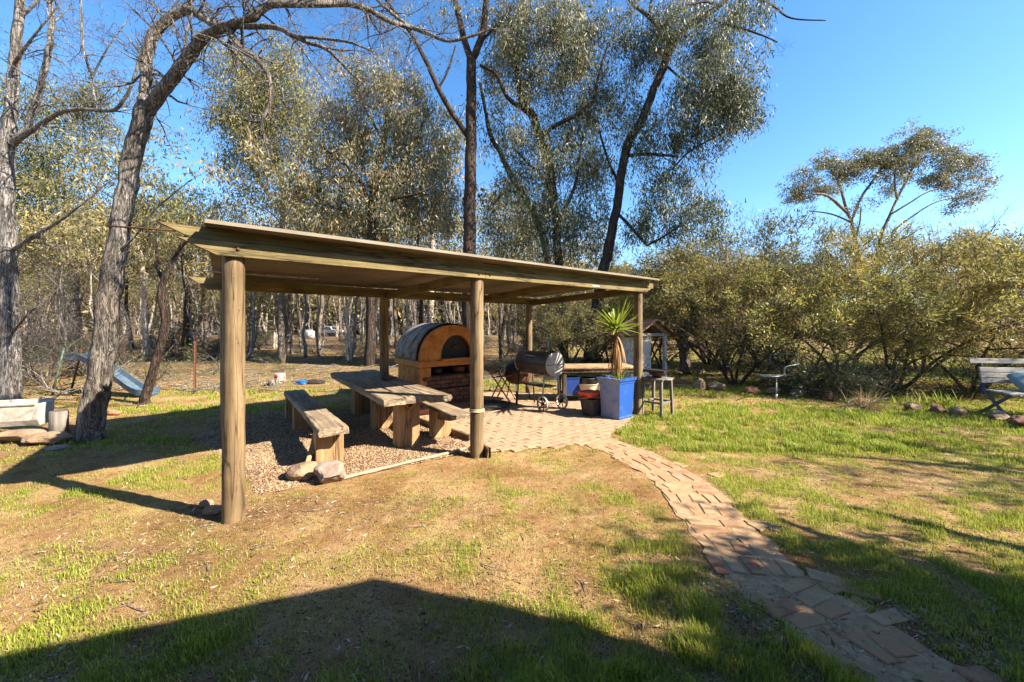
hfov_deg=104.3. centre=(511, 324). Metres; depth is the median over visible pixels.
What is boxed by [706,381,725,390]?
rock
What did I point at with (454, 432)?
timber edging
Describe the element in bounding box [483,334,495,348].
shrub
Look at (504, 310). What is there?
eucalyptus tree
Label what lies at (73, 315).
eucalyptus tree
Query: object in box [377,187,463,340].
eucalyptus tree
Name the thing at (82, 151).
eucalyptus tree
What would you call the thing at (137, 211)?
eucalyptus tree
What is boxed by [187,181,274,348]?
eucalyptus tree
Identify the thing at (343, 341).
shrub
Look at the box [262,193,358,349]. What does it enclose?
eucalyptus tree
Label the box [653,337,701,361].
shrub
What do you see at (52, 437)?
rock
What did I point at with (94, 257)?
eucalyptus tree
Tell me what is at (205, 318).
eucalyptus tree
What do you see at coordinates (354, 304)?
eucalyptus tree
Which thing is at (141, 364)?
shrub
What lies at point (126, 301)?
eucalyptus tree
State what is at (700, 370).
rock
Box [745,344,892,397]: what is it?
shrub
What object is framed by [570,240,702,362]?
wattle shrub
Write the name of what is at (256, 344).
eucalyptus tree
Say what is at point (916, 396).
shrub
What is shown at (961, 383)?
shrub
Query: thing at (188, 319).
eucalyptus tree
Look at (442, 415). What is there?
wooden bench
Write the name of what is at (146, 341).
eucalyptus tree
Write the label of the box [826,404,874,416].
leafy clump
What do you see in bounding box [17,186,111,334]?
eucalyptus tree
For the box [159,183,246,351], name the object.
eucalyptus tree
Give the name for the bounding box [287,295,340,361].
eucalyptus tree
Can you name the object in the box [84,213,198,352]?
eucalyptus tree
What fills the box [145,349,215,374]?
shrub
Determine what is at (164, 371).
shrub
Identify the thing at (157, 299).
eucalyptus tree
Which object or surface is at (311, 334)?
water tank
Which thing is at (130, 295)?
eucalyptus tree
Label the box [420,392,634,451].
brick paving
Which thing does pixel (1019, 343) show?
wattle shrub
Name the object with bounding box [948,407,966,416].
rock
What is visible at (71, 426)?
rock
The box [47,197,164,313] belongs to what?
eucalyptus tree
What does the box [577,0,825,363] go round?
eucalyptus tree
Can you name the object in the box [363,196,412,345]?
eucalyptus tree
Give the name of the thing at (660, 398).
wooden stool
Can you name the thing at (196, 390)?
fallen branch
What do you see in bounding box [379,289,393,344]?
eucalyptus tree
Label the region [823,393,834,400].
rock
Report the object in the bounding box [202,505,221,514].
rock
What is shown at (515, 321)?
wattle shrub
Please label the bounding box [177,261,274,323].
eucalyptus tree
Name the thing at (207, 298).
eucalyptus tree
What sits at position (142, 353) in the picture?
shrub
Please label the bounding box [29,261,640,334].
distant trunks
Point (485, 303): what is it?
eucalyptus tree
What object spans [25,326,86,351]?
shrub
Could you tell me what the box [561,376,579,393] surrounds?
storage crate
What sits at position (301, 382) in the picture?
tarpaulin
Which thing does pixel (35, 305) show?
eucalyptus tree
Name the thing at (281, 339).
eucalyptus tree
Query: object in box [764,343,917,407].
shrub
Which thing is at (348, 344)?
eucalyptus tree
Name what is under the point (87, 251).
eucalyptus tree
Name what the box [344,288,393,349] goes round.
eucalyptus tree
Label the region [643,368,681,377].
frying pan
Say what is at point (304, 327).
eucalyptus tree
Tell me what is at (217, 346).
shrub
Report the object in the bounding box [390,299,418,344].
eucalyptus tree
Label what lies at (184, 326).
eucalyptus tree
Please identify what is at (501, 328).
eucalyptus tree
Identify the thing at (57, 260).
eucalyptus tree
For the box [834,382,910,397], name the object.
shrub
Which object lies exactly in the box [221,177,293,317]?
eucalyptus tree
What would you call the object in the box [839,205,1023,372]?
wattle shrub
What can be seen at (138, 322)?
eucalyptus tree
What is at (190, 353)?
shrub
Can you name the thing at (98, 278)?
eucalyptus tree
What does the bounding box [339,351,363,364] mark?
shrub
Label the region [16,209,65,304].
eucalyptus tree
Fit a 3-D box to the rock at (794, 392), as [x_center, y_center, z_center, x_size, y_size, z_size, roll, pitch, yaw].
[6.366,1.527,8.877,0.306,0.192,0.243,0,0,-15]
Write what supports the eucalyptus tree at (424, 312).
on the ground at (356, 487)
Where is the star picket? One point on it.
(194, 364)
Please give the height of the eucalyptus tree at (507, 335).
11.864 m
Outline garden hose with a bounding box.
[484,400,509,409]
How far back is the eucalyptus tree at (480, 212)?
25.73 m
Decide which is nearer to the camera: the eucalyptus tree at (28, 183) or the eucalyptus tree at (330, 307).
the eucalyptus tree at (28, 183)
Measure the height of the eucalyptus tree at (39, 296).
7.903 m
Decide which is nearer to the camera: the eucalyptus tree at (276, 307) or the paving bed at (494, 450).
the paving bed at (494, 450)
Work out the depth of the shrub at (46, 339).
22.81 m
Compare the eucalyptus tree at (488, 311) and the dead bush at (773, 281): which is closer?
the dead bush at (773, 281)
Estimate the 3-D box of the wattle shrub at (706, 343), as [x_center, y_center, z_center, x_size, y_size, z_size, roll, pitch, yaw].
[7.975,-1.323,16.119,8.010,6.316,6.542,0,0,44]
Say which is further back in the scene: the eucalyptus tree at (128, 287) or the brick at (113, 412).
the eucalyptus tree at (128, 287)
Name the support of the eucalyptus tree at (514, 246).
on the ground at (356, 487)
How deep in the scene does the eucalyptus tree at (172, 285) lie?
27.74 m
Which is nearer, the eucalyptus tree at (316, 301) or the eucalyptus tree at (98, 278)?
the eucalyptus tree at (98, 278)
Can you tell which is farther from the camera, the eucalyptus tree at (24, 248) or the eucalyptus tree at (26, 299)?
the eucalyptus tree at (26, 299)
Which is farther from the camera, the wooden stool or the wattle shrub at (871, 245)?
the wattle shrub at (871, 245)
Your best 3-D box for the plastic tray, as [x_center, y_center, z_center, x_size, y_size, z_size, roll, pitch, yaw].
[1.370,1.214,7.020,0.336,0.087,0.336,0,0,-40]
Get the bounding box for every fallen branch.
[1,346,150,408]
[22,350,81,400]
[78,359,217,390]
[177,380,245,395]
[802,376,902,412]
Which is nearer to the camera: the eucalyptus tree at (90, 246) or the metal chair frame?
the metal chair frame
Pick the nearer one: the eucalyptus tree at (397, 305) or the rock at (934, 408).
the rock at (934, 408)
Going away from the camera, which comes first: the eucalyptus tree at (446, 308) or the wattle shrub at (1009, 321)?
the wattle shrub at (1009, 321)
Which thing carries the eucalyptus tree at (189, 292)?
on the ground at (356, 487)
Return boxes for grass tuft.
[838,382,903,411]
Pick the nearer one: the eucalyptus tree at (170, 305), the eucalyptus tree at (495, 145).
the eucalyptus tree at (495, 145)
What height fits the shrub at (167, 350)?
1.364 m
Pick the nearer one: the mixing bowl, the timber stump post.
the timber stump post
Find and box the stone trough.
[0,398,53,426]
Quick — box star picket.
[194,341,195,388]
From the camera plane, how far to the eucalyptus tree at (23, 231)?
16.78 m
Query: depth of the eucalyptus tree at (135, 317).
53.90 m
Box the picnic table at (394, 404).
[330,369,452,447]
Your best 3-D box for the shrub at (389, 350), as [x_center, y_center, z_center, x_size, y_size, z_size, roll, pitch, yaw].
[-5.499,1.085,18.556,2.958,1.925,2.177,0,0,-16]
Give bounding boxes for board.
[577,395,599,398]
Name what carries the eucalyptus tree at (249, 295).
on the ground at (356, 487)
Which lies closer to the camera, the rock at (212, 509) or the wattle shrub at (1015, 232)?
the rock at (212, 509)
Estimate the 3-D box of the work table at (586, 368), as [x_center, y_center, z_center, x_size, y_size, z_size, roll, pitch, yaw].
[1.754,1.229,8.554,1.672,0.742,0.748,0,0,-5]
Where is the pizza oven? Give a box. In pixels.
[394,323,484,406]
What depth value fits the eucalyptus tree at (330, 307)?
62.15 m
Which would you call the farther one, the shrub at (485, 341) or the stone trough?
the shrub at (485, 341)
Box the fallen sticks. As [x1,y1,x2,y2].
[3,345,1022,677]
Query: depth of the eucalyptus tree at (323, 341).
21.06 m
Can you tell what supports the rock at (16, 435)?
on the ground at (356, 487)
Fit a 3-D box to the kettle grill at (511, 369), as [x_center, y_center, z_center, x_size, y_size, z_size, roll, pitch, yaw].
[0.120,1.155,8.391,0.580,0.894,0.598,0,0,0]
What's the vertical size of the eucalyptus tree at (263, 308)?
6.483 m
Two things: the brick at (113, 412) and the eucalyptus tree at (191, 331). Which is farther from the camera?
the eucalyptus tree at (191, 331)
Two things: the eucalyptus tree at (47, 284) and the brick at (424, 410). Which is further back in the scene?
the eucalyptus tree at (47, 284)
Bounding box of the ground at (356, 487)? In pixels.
[0,329,1023,681]
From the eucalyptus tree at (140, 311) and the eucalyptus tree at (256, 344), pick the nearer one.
the eucalyptus tree at (256, 344)
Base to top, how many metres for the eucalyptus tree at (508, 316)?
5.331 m
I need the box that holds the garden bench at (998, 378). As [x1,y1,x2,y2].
[968,358,1023,412]
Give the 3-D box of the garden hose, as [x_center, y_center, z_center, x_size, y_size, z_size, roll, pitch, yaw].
[-0.418,1.543,7.757,0.776,0.078,0.713,0,0,0]
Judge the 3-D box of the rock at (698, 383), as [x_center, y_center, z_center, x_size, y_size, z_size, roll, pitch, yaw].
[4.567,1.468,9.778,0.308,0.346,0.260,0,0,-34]
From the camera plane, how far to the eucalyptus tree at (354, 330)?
18.39 m
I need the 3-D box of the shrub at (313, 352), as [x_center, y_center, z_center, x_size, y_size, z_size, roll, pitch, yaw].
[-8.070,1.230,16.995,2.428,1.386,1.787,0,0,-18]
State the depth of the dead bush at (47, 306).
11.47 m
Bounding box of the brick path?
[556,431,1007,681]
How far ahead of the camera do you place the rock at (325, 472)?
4.00 m
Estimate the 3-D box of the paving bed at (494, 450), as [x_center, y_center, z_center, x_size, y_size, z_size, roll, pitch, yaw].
[0.130,1.596,7.315,3.578,0.001,4.232,0,0,-36]
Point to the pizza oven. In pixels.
(421, 349)
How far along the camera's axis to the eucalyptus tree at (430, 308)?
19.85 m
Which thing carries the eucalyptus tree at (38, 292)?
on the ground at (356, 487)
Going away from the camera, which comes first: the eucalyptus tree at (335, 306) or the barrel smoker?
the barrel smoker
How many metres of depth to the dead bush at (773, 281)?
12.57 m
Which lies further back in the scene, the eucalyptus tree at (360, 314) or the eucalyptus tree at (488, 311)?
the eucalyptus tree at (488, 311)
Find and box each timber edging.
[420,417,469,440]
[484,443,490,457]
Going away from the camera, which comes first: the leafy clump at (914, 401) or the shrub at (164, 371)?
the leafy clump at (914, 401)
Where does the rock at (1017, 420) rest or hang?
on the ground at (356, 487)
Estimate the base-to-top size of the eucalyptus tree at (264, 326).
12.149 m
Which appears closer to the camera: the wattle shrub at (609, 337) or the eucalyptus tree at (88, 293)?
the wattle shrub at (609, 337)
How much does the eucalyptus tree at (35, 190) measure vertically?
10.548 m
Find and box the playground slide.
[51,347,159,397]
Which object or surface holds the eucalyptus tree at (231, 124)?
on the ground at (356, 487)
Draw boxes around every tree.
[0,0,213,399]
[0,59,138,349]
[15,154,76,220]
[16,167,72,211]
[16,179,109,327]
[16,195,99,349]
[16,195,169,324]
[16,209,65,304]
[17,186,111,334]
[17,208,39,251]
[18,223,101,345]
[18,225,99,332]
[19,268,50,350]
[20,189,135,353]
[20,265,55,320]
[20,269,82,340]
[20,271,51,333]
[21,188,135,300]
[22,264,88,323]
[24,241,92,348]
[25,108,191,364]
[35,256,98,321]
[40,242,179,337]
[43,272,80,352]
[47,0,541,443]
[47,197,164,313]
[58,263,96,320]
[59,224,98,328]
[63,204,161,315]
[64,197,156,353]
[76,206,200,348]
[77,194,160,346]
[79,235,139,319]
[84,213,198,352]
[85,250,139,296]
[88,166,228,358]
[89,202,191,349]
[92,178,231,404]
[95,263,214,337]
[120,242,160,358]
[121,277,153,333]
[122,271,178,361]
[122,280,195,332]
[123,275,170,336]
[124,279,155,335]
[129,286,141,339]
[130,191,209,340]
[130,207,199,353]
[132,215,210,352]
[134,174,254,348]
[134,204,274,342]
[138,206,217,359]
[145,204,219,346]
[149,209,207,342]
[149,278,215,330]
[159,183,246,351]
[167,115,340,363]
[170,255,218,356]
[172,218,296,356]
[172,258,214,337]
[172,261,212,336]
[176,201,256,344]
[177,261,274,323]
[178,258,205,341]
[180,16,351,353]
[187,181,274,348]
[199,289,219,326]
[210,194,294,344]
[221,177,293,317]
[233,203,342,357]
[245,203,294,354]
[245,291,277,354]
[245,292,286,360]
[246,305,264,349]
[260,204,308,331]
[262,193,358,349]
[264,35,477,366]
[264,220,297,348]
[275,223,317,352]
[279,168,397,362]
[282,164,404,347]
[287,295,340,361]
[292,284,316,328]
[301,197,408,356]
[303,285,338,354]
[308,294,324,319]
[309,286,359,334]
[315,195,410,357]
[319,285,363,346]
[322,295,342,334]
[324,296,379,339]
[329,295,350,337]
[329,302,378,336]
[336,236,376,340]
[336,296,346,341]
[337,286,382,352]
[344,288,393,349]
[354,207,429,348]
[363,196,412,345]
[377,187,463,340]
[379,163,461,323]
[379,288,408,336]
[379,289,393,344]
[384,0,515,329]
[389,299,406,335]
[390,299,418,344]
[392,199,476,322]
[405,97,485,322]
[409,300,426,325]
[427,207,488,322]
[435,184,517,323]
[438,235,494,324]
[439,247,460,322]
[444,292,454,322]
[446,293,488,341]
[455,47,557,351]
[456,183,543,343]
[457,244,528,345]
[471,0,638,363]
[475,194,547,344]
[476,180,538,347]
[477,218,533,361]
[477,243,529,331]
[478,248,496,335]
[483,303,502,335]
[485,250,519,357]
[489,297,537,352]
[502,304,520,355]
[546,249,599,308]
[552,222,619,349]
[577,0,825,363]
[625,226,755,374]
[774,116,1009,348]
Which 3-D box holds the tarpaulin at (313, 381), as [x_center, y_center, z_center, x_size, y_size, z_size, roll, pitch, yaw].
[-5.340,1.545,10.845,0.494,0.153,0.245,0,0,-8]
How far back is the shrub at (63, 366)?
12.56 m
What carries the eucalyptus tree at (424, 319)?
on the ground at (356, 487)
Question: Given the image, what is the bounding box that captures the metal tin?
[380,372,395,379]
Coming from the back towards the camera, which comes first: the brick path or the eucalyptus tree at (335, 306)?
the eucalyptus tree at (335, 306)
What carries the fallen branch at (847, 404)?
on the ground at (356, 487)
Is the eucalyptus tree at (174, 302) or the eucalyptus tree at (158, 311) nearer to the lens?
the eucalyptus tree at (174, 302)
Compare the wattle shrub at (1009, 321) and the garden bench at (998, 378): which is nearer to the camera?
the garden bench at (998, 378)
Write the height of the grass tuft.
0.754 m
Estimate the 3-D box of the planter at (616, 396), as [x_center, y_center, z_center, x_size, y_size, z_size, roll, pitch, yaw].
[1.814,1.250,6.897,0.485,0.700,0.485,0,0,-40]
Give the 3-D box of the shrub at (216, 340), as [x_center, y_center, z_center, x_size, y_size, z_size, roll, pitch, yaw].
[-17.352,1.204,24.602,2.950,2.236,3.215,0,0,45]
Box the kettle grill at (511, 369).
[504,361,530,398]
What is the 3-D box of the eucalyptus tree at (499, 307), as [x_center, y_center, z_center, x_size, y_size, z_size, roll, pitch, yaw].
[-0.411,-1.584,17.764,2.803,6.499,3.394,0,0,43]
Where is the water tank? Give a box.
[305,329,314,337]
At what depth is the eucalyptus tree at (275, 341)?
26.85 m
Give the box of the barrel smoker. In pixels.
[514,339,567,411]
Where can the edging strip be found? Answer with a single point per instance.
(377, 469)
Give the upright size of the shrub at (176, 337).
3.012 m
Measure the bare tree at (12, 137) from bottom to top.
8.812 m
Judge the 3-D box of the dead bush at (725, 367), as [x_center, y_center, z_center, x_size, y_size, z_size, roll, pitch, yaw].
[6.530,-0.964,12.261,8.268,6.486,7.607,0,0,20]
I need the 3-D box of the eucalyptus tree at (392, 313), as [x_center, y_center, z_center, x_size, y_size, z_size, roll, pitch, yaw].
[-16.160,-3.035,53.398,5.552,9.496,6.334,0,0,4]
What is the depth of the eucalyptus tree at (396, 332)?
27.86 m
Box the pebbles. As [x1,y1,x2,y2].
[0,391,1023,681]
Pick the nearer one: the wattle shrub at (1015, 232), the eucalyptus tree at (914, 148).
the wattle shrub at (1015, 232)
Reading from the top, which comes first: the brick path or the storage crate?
the storage crate
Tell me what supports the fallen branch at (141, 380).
on the ground at (356, 487)
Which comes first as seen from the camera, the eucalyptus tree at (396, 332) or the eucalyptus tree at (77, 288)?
the eucalyptus tree at (77, 288)
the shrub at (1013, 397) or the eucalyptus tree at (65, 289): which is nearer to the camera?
the shrub at (1013, 397)
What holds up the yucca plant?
in the planter at (616, 396)
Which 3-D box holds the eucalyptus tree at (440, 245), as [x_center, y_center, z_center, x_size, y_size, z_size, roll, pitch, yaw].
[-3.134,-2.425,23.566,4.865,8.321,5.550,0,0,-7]
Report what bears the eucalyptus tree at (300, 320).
on the ground at (356, 487)
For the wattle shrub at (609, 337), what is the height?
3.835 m
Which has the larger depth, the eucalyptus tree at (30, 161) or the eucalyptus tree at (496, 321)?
the eucalyptus tree at (496, 321)
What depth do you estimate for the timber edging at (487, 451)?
4.81 m
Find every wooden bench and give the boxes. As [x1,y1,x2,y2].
[284,389,348,463]
[420,401,469,438]
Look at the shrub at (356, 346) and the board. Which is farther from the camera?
the shrub at (356, 346)
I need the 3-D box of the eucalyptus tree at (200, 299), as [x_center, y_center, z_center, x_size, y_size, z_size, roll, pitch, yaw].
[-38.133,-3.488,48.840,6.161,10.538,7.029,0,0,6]
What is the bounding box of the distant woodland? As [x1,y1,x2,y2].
[19,255,920,334]
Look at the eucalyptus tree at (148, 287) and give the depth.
25.46 m
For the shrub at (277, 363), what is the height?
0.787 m
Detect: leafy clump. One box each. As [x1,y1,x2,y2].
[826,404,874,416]
[888,392,937,404]
[917,390,978,407]
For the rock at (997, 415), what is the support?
on the ground at (356, 487)
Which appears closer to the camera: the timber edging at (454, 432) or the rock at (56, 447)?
the rock at (56, 447)
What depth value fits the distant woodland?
64.23 m
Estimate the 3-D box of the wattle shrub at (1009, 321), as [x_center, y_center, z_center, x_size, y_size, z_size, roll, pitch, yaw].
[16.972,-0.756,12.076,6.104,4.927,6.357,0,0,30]
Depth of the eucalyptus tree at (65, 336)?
17.33 m
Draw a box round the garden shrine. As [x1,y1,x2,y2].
[607,319,677,376]
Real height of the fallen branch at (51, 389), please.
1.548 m
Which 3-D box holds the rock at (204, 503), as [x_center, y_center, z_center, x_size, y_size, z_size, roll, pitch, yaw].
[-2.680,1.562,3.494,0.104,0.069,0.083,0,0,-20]
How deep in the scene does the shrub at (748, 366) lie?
10.05 m
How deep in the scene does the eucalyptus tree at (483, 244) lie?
21.51 m
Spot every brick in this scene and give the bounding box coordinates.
[107,410,121,414]
[420,407,428,414]
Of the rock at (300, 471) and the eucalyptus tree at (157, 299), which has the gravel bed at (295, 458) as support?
the rock at (300, 471)
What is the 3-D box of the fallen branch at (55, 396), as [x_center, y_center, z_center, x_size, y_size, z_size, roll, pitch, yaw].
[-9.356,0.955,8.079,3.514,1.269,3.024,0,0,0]
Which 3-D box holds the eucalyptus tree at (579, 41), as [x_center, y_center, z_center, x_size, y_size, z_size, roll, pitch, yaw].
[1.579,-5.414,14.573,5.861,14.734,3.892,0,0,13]
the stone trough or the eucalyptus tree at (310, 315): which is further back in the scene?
the eucalyptus tree at (310, 315)
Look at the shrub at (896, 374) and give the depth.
8.76 m
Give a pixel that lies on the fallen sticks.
(205, 385)
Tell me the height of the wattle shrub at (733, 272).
4.537 m
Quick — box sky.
[0,0,1023,326]
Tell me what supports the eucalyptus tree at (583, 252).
on the ground at (356, 487)
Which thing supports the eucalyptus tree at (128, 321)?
on the ground at (356, 487)
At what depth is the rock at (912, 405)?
7.41 m
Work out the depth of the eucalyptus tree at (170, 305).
23.11 m
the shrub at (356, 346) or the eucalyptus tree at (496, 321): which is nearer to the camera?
the shrub at (356, 346)
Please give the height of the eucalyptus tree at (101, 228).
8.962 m
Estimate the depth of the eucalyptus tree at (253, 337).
17.91 m
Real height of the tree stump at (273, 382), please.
0.220 m
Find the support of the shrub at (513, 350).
on the ground at (356, 487)
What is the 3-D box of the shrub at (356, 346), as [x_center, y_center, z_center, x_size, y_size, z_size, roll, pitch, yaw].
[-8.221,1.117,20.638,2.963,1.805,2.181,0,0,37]
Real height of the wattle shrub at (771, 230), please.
6.542 m
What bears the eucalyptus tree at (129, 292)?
on the ground at (356, 487)
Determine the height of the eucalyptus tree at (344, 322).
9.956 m
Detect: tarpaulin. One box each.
[293,380,306,384]
[306,379,325,383]
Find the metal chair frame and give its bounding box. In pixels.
[755,354,798,399]
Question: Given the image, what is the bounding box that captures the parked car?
[321,326,343,335]
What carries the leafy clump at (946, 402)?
on the ground at (356, 487)
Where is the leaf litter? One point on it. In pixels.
(738, 616)
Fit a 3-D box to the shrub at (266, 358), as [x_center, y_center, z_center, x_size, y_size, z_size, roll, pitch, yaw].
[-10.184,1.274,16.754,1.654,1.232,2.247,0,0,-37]
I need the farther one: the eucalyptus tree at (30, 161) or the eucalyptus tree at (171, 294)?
the eucalyptus tree at (171, 294)
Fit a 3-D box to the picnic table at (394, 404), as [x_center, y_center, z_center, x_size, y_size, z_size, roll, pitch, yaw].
[-2.135,1.250,6.384,0.881,0.703,3.568,0,0,-34]
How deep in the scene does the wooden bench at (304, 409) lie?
4.73 m
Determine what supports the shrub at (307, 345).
on the ground at (356, 487)
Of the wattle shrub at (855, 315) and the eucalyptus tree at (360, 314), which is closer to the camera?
the wattle shrub at (855, 315)
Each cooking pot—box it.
[431,367,442,374]
[451,365,466,372]
[580,376,596,384]
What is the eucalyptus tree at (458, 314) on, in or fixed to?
on the ground at (356, 487)
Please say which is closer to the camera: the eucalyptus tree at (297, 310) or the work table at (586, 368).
the work table at (586, 368)
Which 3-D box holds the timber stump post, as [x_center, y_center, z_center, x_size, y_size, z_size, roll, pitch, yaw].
[-6.223,1.390,5.470,0.200,0.420,0.195,0,0,0]
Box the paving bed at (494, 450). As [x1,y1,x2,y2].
[421,410,632,451]
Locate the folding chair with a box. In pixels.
[487,364,515,402]
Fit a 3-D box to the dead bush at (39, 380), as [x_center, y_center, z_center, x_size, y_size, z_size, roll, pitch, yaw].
[-12.899,0.246,10.328,6.292,3.906,7.707,0,0,0]
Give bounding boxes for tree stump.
[268,379,278,385]
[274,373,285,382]
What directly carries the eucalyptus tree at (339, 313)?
on the ground at (356, 487)
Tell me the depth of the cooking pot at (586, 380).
8.23 m
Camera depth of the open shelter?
4.80 m
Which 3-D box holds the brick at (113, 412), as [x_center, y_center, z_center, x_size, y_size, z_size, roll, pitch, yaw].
[-7.076,1.558,7.042,0.322,0.099,0.121,0,0,0]
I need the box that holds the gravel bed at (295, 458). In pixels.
[192,409,468,494]
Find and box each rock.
[0,429,47,441]
[20,431,72,443]
[43,444,72,450]
[69,424,74,433]
[198,499,213,508]
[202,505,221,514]
[285,461,317,480]
[313,460,346,483]
[692,378,705,389]
[696,369,704,372]
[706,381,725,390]
[743,387,760,394]
[765,387,780,394]
[791,389,806,396]
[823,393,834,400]
[903,402,922,409]
[928,404,946,414]
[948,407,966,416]
[989,410,1009,421]
[1007,415,1023,426]
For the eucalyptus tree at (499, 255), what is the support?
on the ground at (356, 487)
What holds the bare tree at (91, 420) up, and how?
on the ground at (356, 487)
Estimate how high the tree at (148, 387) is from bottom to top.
4.788 m
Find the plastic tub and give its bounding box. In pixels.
[578,398,600,416]
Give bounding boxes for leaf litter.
[0,378,1023,681]
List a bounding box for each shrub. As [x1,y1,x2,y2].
[21,329,75,350]
[22,320,144,377]
[22,347,58,383]
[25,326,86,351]
[123,349,190,381]
[125,351,179,372]
[127,339,165,362]
[129,341,203,357]
[135,324,213,356]
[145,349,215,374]
[172,339,252,371]
[179,359,219,374]
[189,336,254,360]
[202,332,255,348]
[247,328,272,346]
[249,344,291,363]
[261,358,298,372]
[294,342,345,362]
[295,332,328,352]
[326,330,365,349]
[326,333,365,355]
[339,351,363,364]
[376,338,395,358]
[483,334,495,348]
[484,319,571,371]
[497,294,588,351]
[508,291,612,373]
[536,256,645,360]
[566,268,654,362]
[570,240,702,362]
[603,277,733,368]
[640,219,805,364]
[643,220,890,384]
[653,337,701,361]
[675,180,891,371]
[700,237,978,392]
[722,334,837,391]
[730,207,978,369]
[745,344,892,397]
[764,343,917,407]
[777,200,1023,390]
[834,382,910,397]
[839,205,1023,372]
[849,210,1023,393]
[851,343,991,402]
[863,203,1023,367]
[893,345,1022,399]
[901,387,954,403]
[911,217,1023,367]
[947,346,1023,399]
[975,248,1023,350]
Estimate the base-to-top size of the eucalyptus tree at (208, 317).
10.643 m
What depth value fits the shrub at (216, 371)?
12.49 m
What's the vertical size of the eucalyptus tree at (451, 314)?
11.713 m
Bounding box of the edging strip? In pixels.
[333,447,465,481]
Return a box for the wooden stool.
[642,376,673,417]
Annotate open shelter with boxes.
[109,219,659,524]
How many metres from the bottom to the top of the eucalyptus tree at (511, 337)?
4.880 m
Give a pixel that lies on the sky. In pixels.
(851, 78)
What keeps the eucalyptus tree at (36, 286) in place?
on the ground at (356, 487)
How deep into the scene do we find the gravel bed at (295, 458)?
5.12 m
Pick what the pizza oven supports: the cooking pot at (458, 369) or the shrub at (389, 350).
the cooking pot at (458, 369)
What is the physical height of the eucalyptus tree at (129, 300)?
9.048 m
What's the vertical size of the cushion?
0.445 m
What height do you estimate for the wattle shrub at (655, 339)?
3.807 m
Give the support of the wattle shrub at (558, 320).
on the ground at (356, 487)
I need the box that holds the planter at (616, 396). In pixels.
[597,374,636,419]
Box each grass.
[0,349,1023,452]
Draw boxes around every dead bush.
[18,232,91,369]
[19,240,182,375]
[19,264,215,387]
[610,198,842,375]
[656,165,885,371]
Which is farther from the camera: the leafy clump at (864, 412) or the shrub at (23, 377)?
the shrub at (23, 377)
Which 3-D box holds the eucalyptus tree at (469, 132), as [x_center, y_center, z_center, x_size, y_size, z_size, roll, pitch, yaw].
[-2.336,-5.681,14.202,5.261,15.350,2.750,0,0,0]
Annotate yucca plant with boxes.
[589,297,646,378]
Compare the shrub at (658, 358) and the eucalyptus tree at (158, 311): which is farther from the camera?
the eucalyptus tree at (158, 311)
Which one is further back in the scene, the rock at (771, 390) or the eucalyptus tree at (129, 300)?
the eucalyptus tree at (129, 300)
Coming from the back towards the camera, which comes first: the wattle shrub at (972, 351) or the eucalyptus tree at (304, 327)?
the eucalyptus tree at (304, 327)
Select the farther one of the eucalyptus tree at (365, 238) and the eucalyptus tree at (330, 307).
the eucalyptus tree at (330, 307)
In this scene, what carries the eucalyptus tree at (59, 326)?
on the ground at (356, 487)
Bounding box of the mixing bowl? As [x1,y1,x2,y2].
[579,382,597,390]
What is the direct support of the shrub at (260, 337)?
on the ground at (356, 487)
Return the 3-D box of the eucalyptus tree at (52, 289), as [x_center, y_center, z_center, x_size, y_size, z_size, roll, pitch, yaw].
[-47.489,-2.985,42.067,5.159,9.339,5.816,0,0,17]
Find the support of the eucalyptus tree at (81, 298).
on the ground at (356, 487)
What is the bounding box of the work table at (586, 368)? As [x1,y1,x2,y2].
[557,363,632,401]
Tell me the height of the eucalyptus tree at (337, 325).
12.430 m
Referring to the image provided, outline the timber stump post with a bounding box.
[48,409,68,431]
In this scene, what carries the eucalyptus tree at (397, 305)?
on the ground at (356, 487)
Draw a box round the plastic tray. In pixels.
[576,389,599,397]
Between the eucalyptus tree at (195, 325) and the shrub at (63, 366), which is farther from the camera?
the eucalyptus tree at (195, 325)
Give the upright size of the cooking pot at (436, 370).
0.182 m
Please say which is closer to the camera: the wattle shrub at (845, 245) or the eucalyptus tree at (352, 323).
the wattle shrub at (845, 245)
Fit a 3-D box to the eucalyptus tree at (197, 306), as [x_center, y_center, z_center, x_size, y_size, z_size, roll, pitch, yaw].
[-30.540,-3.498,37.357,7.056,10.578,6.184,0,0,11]
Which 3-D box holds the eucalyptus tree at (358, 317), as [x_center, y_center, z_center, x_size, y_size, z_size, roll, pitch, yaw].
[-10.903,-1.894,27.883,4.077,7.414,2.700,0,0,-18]
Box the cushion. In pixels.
[1006,371,1023,391]
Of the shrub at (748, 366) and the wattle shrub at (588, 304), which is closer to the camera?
the shrub at (748, 366)
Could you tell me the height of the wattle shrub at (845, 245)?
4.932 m

